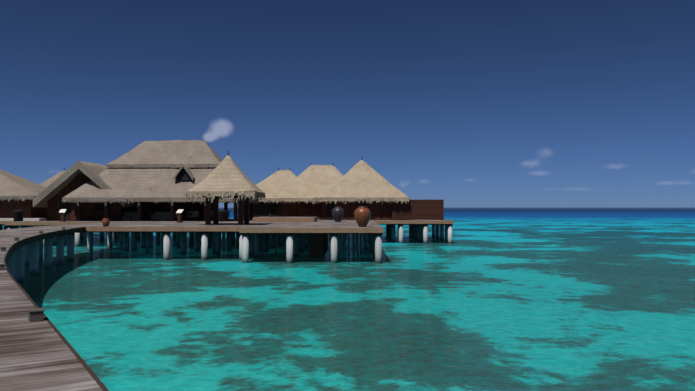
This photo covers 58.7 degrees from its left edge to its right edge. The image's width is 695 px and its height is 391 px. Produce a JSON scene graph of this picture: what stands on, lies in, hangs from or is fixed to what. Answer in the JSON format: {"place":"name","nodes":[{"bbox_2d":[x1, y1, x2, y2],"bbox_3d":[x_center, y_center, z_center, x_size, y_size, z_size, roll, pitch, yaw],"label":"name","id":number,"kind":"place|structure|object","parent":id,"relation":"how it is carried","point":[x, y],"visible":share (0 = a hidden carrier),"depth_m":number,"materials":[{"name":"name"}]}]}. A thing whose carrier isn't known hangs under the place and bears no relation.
{"place":"outdoors","nodes":[
{"label":"outdoors","id":0,"kind":"place"},
{"bbox_2d":[0,199,46,219],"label":"walls","id":1,"kind":"structure","parent":0,"point":[7,208],"depth_m":60.96,"materials":[{"name":"brown wood"}]},
{"bbox_2d":[0,169,46,201],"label":"roof","id":2,"kind":"structure","parent":1,"relation":"on","point":[14,187],"depth_m":61.82,"materials":[{"name":"brown"}]},
{"bbox_2d":[47,172,129,220],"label":"wing walls","id":3,"kind":"structure","parent":0,"point":[89,210],"depth_m":58.86,"materials":[{"name":"brown wood"}]},
{"bbox_2d":[33,161,136,207],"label":"wing roof","id":4,"kind":"structure","parent":3,"relation":"on","point":[91,171],"depth_m":57.73,"materials":[{"name":"beige wicker"}]},
{"bbox_2d":[0,0,694,206],"label":"sky","id":5,"kind":"structure","parent":0,"point":[462,103],"materials":[{"name":"blue"}]},
{"bbox_2d":[3,207,694,390],"bbox_3d":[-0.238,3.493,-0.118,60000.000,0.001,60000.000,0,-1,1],"label":"lagoon water","id":6,"kind":"structure","parent":0,"point":[545,299],"depth_m":21.14,"materials":[{"name":"teal liquid"}]},
{"bbox_2d":[0,225,33,229],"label":"support pilings","id":7,"kind":"object","parent":6,"relation":"in","point":[5,227],"depth_m":67.15,"materials":[{"name":"black wood"}]},
{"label":"deck","id":8,"kind":"structure","parent":7,"relation":"on","visible":0},
{"bbox_2d":[13,210,23,220],"bbox_3d":[-31.009,1.871,58.214,0.860,1.080,0.860,0,-1,1],"label":"dark planter","id":9,"kind":"object","parent":8,"relation":"on","point":[18,215],"visible":1,"depth_m":57.86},
{"bbox_2d":[0,218,45,220],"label":"platform","id":10,"kind":"structure","parent":8,"relation":"on","point":[24,219],"depth_m":59.52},
{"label":"walls","id":11,"kind":"object","parent":8,"relation":"on","visible":0},
{"bbox_2d":[39,167,65,186],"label":"roof","id":12,"kind":"structure","parent":11,"relation":"on","point":[48,182],"depth_m":74.05,"materials":[{"name":"brown"}]},
{"bbox_2d":[7,232,80,282],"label":"boardwalk piles","id":13,"kind":"object","parent":6,"relation":"in","point":[31,255],"visible":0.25,"depth_m":34.98,"materials":[{"name":"grey wood"}]},
{"bbox_2d":[0,227,108,390],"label":"boardwalk","id":14,"kind":"structure","parent":13,"relation":"on","point":[43,355],"depth_m":5.75,"materials":[{"name":"brown wood"}]},
{"bbox_2d":[0,263,4,269],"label":"deck edge light","id":15,"kind":"object","parent":14,"relation":"on","point":[2,266],"visible":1,"depth_m":12.70,"materials":[{"name":"grey metal"}]},
{"bbox_2d":[27,308,44,321],"bbox_3d":[-3.572,1.367,7.083,0.160,0.125,0.190,1,-1,-33],"label":"deck edge light","id":16,"kind":"object","parent":14,"relation":"on","point":[35,314],"visible":1,"depth_m":7.01,"materials":[{"name":"grey metal"}]},
{"bbox_2d":[7,226,122,246],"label":"support pilings","id":17,"kind":"object","parent":6,"relation":"in","point":[77,239],"visible":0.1,"depth_m":55.22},
{"bbox_2d":[4,221,119,225],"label":"deck terrace","id":18,"kind":"structure","parent":17,"relation":"on","point":[32,223],"depth_m":54.99,"materials":[{"name":"brown wood"}]},
{"bbox_2d":[59,209,66,221],"bbox_3d":[-25.934,1.810,56.251,0.540,1.125,0.380,0,-1,1],"label":"menu stand","id":19,"kind":"object","parent":18,"relation":"on","point":[62,214],"visible":1,"depth_m":56.13,"materials":[{"name":"brown wood"}]},
{"bbox_2d":[87,232,160,250],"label":"support pilings","id":20,"kind":"object","parent":6,"relation":"in","point":[110,240],"visible":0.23,"depth_m":53.12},
{"bbox_2d":[37,221,158,231],"bbox_3d":[-19.136,2.433,49.402,3.535,0.382,16.560,0,-1,1],"label":"deck landing","id":21,"kind":"object","parent":20,"relation":"on","point":[97,224],"visible":0.31,"depth_m":46.68,"materials":[{"name":"brown wood"}]},
{"bbox_2d":[25,226,283,244],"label":"support pilings","id":22,"kind":"object","parent":6,"relation":"in","point":[82,234],"visible":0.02,"depth_m":65.59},
{"bbox_2d":[46,219,252,220],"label":"deck pavilion","id":23,"kind":"structure","parent":22,"relation":"on","point":[202,220],"depth_m":60.90,"materials":[{"name":"brown wood"}]},
{"bbox_2d":[91,211,229,220],"bbox_3d":[-17.848,1.953,59.023,13.100,0.950,1.950,0,-1,1],"label":"outdoor furniture","id":24,"kind":"object","parent":23,"relation":"on","point":[131,216],"visible":0.42,"depth_m":59.14,"materials":[{"name":"fabric"}]},
{"bbox_2d":[76,201,253,220],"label":"building wall","id":25,"kind":"structure","parent":23,"relation":"on","point":[146,209],"depth_m":61.13,"materials":[{"name":"brown wood"}]},
{"bbox_2d":[77,202,204,205],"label":"wall lamps","id":26,"kind":"object","parent":25,"relation":"attached to","point":[138,204],"visible":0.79,"depth_m":57.47,"materials":[{"name":"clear glass"}]},
{"bbox_2d":[62,167,258,203],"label":"roof","id":27,"kind":"structure","parent":25,"relation":"on","point":[148,184],"depth_m":57.79,"materials":[{"name":"brown"}]},
{"bbox_2d":[106,140,222,167],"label":"roof","id":28,"kind":"structure","parent":27,"relation":"on","point":[178,154],"depth_m":60.61,"materials":[{"name":"brown"}]},
{"bbox_2d":[173,164,194,179],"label":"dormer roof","id":29,"kind":"structure","parent":27,"relation":"attached to","point":[187,169],"depth_m":57.90,"materials":[{"name":"beige wicker"}]},
{"bbox_2d":[177,167,191,179],"bbox_3d":[-15.397,-2.060,59.158,1.440,1.280,1.938,0,-1,1],"label":"dormer window","id":30,"kind":"structure","parent":27,"relation":"attached to","point":[183,174],"depth_m":58.19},
{"bbox_2d":[131,232,269,259],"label":"support pilings","id":31,"kind":"object","parent":6,"relation":"in","point":[205,241],"visible":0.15,"depth_m":45.14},
{"bbox_2d":[85,221,269,231],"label":"deck","id":32,"kind":"structure","parent":31,"relation":"on","point":[194,226],"depth_m":41.29,"materials":[{"name":"brown wood"}]},
{"bbox_2d":[102,218,109,226],"bbox_3d":[-16.315,1.824,41.727,0.500,0.540,0.500,0,-1,1],"label":"terracotta pot","id":33,"kind":"object","parent":32,"relation":"on","point":[105,222],"visible":1,"depth_m":41.56,"materials":[{"name":"orange ceramic"}]},
{"bbox_2d":[176,209,183,222],"bbox_3d":[-14.278,1.740,52.605,0.540,1.125,0.380,0,-1,21],"label":"menu stand","id":34,"kind":"object","parent":32,"relation":"on","point":[179,215],"visible":1,"depth_m":52.51,"materials":[{"name":"brown wood"}]},
{"bbox_2d":[219,210,227,220],"bbox_3d":[-11.522,1.849,57.070,0.860,1.080,0.860,0,-1,1],"label":"dark planter","id":35,"kind":"object","parent":32,"relation":"on","point":[222,215],"visible":0.94,"depth_m":56.73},
{"bbox_2d":[205,196,248,224],"bbox_3d":[-9.051,1.044,46.802,2.740,2.300,2.840,0,-1,1],"label":"gazebo frame","id":36,"kind":"object","parent":32,"relation":"on","point":[243,203],"visible":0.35,"depth_m":45.71,"materials":[{"name":"brown wood"}]},
{"bbox_2d":[186,150,265,200],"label":"thatched roof","id":37,"kind":"structure","parent":36,"relation":"on","point":[226,176],"depth_m":45.00,"materials":[{"name":"beige wicker"}]},
{"bbox_2d":[118,232,366,255],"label":"pilings","id":38,"kind":"object","parent":6,"relation":"in","point":[355,240],"visible":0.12,"depth_m":45.93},
{"bbox_2d":[242,234,381,262],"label":"support pilings","id":39,"kind":"object","parent":6,"relation":"in","point":[296,244],"visible":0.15,"depth_m":43.29,"materials":[{"name":"white concrete"}]},
{"bbox_2d":[239,220,383,233],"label":"deck platform","id":40,"kind":"structure","parent":39,"relation":"on","point":[334,227],"depth_m":38.89,"materials":[{"name":"brown wood"}]},
{"bbox_2d":[253,217,316,221],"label":"raised platform","id":41,"kind":"structure","parent":40,"relation":"on","point":[284,219],"depth_m":55.00,"materials":[{"name":"brown wood"}]},
{"bbox_2d":[309,234,327,257],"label":"support block","id":42,"kind":"structure","parent":40,"relation":"attached to","point":[318,245],"depth_m":39.52,"materials":[{"name":"brown wood"}]},
{"bbox_2d":[332,206,343,221],"bbox_3d":[-0.848,1.660,54.939,1.120,1.375,1.120,0,-1,1],"label":"dark urn","id":43,"kind":"object","parent":40,"relation":"on","point":[337,213],"visible":1,"depth_m":54.57,"materials":[{"name":"grey ceramic"}]},
{"bbox_2d":[354,206,370,226],"bbox_3d":[0.996,1.391,40.917,1.120,1.375,1.120,0,-1,1],"label":"vase","id":44,"kind":"object","parent":40,"relation":"on","point":[362,214],"visible":1,"depth_m":40.55,"materials":[{"name":"orange ceramic"}]},
{"bbox_2d":[364,225,445,241],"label":"support posts","id":45,"kind":"object","parent":6,"relation":"in","point":[415,232],"visible":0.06,"depth_m":65.41,"materials":[{"name":"brown wood"}]},
{"bbox_2d":[398,224,452,242],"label":"support pillars","id":46,"kind":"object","parent":6,"relation":"in","point":[425,233],"visible":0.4,"depth_m":59.93,"materials":[{"name":"white concrete"}]},
{"bbox_2d":[374,220,453,224],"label":"deck","id":47,"kind":"structure","parent":46,"relation":"on","point":[413,222],"depth_m":59.82,"materials":[{"name":"brown wood"}]},
{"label":"spa deck","id":48,"kind":"object","parent":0,"visible":0},
{"bbox_2d":[243,201,391,219],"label":"spa walls","id":49,"kind":"structure","parent":48,"relation":"on","point":[378,210],"depth_m":68.72,"materials":[{"name":"brown wood"}]},
{"bbox_2d":[256,167,296,202],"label":"thatched roof","id":50,"kind":"structure","parent":49,"relation":"on","point":[273,184],"depth_m":77.91,"materials":[{"name":"brown"}]},
{"bbox_2d":[269,164,342,203],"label":"thatched roof","id":51,"kind":"structure","parent":49,"relation":"on","point":[310,182],"depth_m":70.20,"materials":[{"name":"brown"}]},
{"bbox_2d":[313,157,409,203],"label":"thatched roof","id":52,"kind":"structure","parent":49,"relation":"on","point":[361,180],"depth_m":63.01,"materials":[{"name":"brown"}]},
{"bbox_2d":[392,199,443,219],"bbox_3d":[7.133,1.499,65.335,5.200,2.100,6.020,0,-1,1],"label":"privacy fence","id":53,"kind":"object","parent":48,"relation":"on","point":[426,209],"visible":0.98,"depth_m":62.35,"materials":[{"name":"brown wood"}]}
]}

